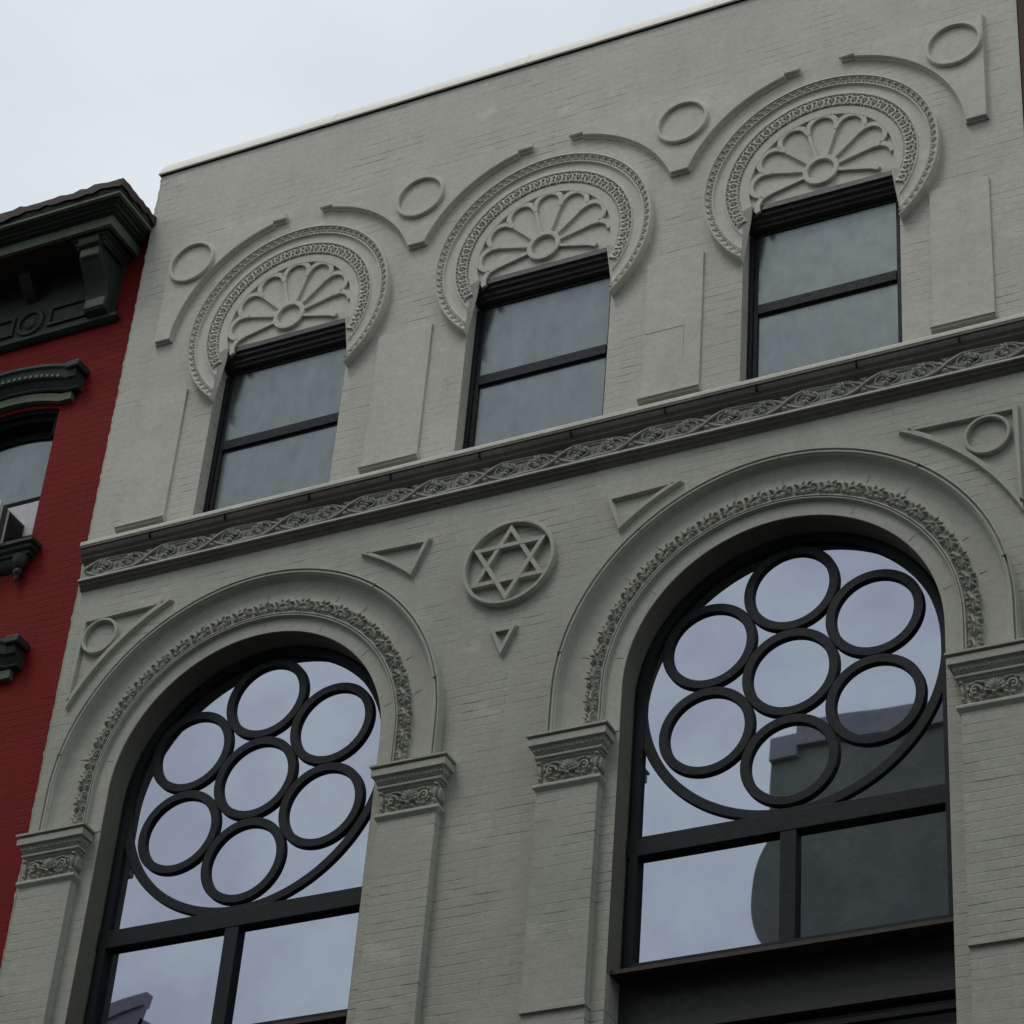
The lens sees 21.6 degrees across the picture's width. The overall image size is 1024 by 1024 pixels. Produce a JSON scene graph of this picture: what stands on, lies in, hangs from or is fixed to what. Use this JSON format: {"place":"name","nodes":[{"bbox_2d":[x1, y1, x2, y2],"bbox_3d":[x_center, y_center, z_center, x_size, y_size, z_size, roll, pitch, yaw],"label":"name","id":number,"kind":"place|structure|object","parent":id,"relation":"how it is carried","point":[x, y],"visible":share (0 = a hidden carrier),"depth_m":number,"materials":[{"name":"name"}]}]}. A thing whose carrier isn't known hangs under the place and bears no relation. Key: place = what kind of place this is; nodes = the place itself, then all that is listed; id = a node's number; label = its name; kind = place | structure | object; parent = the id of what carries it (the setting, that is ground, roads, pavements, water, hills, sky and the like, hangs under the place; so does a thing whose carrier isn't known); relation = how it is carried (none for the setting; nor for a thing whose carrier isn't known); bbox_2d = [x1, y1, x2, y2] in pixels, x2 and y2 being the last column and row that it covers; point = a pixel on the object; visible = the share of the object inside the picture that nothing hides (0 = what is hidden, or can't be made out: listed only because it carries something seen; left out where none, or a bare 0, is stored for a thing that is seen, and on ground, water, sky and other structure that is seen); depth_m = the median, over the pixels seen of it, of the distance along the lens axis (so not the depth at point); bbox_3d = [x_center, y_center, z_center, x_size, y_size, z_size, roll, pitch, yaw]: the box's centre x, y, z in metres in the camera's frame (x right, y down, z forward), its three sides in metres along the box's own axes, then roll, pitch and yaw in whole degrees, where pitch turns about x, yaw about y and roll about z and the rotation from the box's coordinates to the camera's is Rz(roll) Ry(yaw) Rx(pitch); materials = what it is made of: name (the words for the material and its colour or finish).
{"place":"outdoors","nodes":[
{"label":"outdoors","id":0,"kind":"place"},
{"bbox_2d":[0,178,156,968],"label":"red building","id":1,"kind":"structure","parent":0,"point":[71,266],"depth_m":22.00,"materials":[{"name":"brick"}]},
{"bbox_2d":[0,634,29,682],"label":"window","id":2,"kind":"structure","parent":1,"relation":"in","point":[13,648],"depth_m":20.33,"materials":[{"name":"black metal"}]},
{"bbox_2d":[0,500,38,542],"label":"air conditioner","id":3,"kind":"object","parent":1,"relation":"attached to","point":[16,522],"visible":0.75,"depth_m":21.44,"materials":[{"name":"metal"}]},
{"bbox_2d":[0,358,88,582],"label":"window","id":4,"kind":"structure","parent":1,"relation":"in","point":[26,439],"depth_m":22.05,"materials":[{"name":"black metal"}]},
{"bbox_2d":[0,0,710,214],"label":"sky","id":5,"kind":"structure","parent":0,"point":[92,92],"materials":[{"name":"white"}]},
{"bbox_2d":[0,0,1023,1023],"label":"grey building","id":6,"kind":"structure","parent":0,"point":[552,549],"depth_m":18.59,"materials":[{"name":"paint"}]},
{"bbox_2d":[66,632,380,1023],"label":"arched window","id":7,"kind":"structure","parent":6,"relation":"in","point":[227,882],"depth_m":18.50,"materials":[{"name":"glass"}]},
{"bbox_2d":[203,318,346,512],"bbox_3d":[-1.781,-0.641,20.680,1.182,1.719,0.262,-13,-41,23],"label":"sash window","id":8,"kind":"structure","parent":6,"relation":"in","point":[279,414],"depth_m":20.79,"materials":[{"name":"glass"}]},
{"bbox_2d":[463,247,610,448],"bbox_3d":[0.219,-1.105,19.824,1.182,1.719,0.262,-13,-41,23],"label":"sash window","id":9,"kind":"structure","parent":6,"relation":"in","point":[539,358],"depth_m":19.93,"materials":[{"name":"glass"}]},
{"bbox_2d":[607,516,956,1023],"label":"arched window","id":10,"kind":"structure","parent":6,"relation":"in","point":[782,854],"depth_m":16.74,"materials":[{"name":"glass"}]},
{"bbox_2d":[746,170,901,379],"bbox_3d":[2.219,-1.569,18.968,1.182,1.719,0.262,-13,-41,23],"label":"sash window","id":11,"kind":"structure","parent":6,"relation":"in","point":[825,263],"depth_m":19.07,"materials":[{"name":"glass"}]},
{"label":"sidewalk","id":12,"kind":"structure","parent":0,"visible":0},
{"bbox_2d":[1017,0,1023,106],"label":"brown building","id":13,"kind":"structure","parent":12,"relation":"on","point":[1020,4],"depth_m":19.40,"materials":[{"name":"brick"}]}
]}

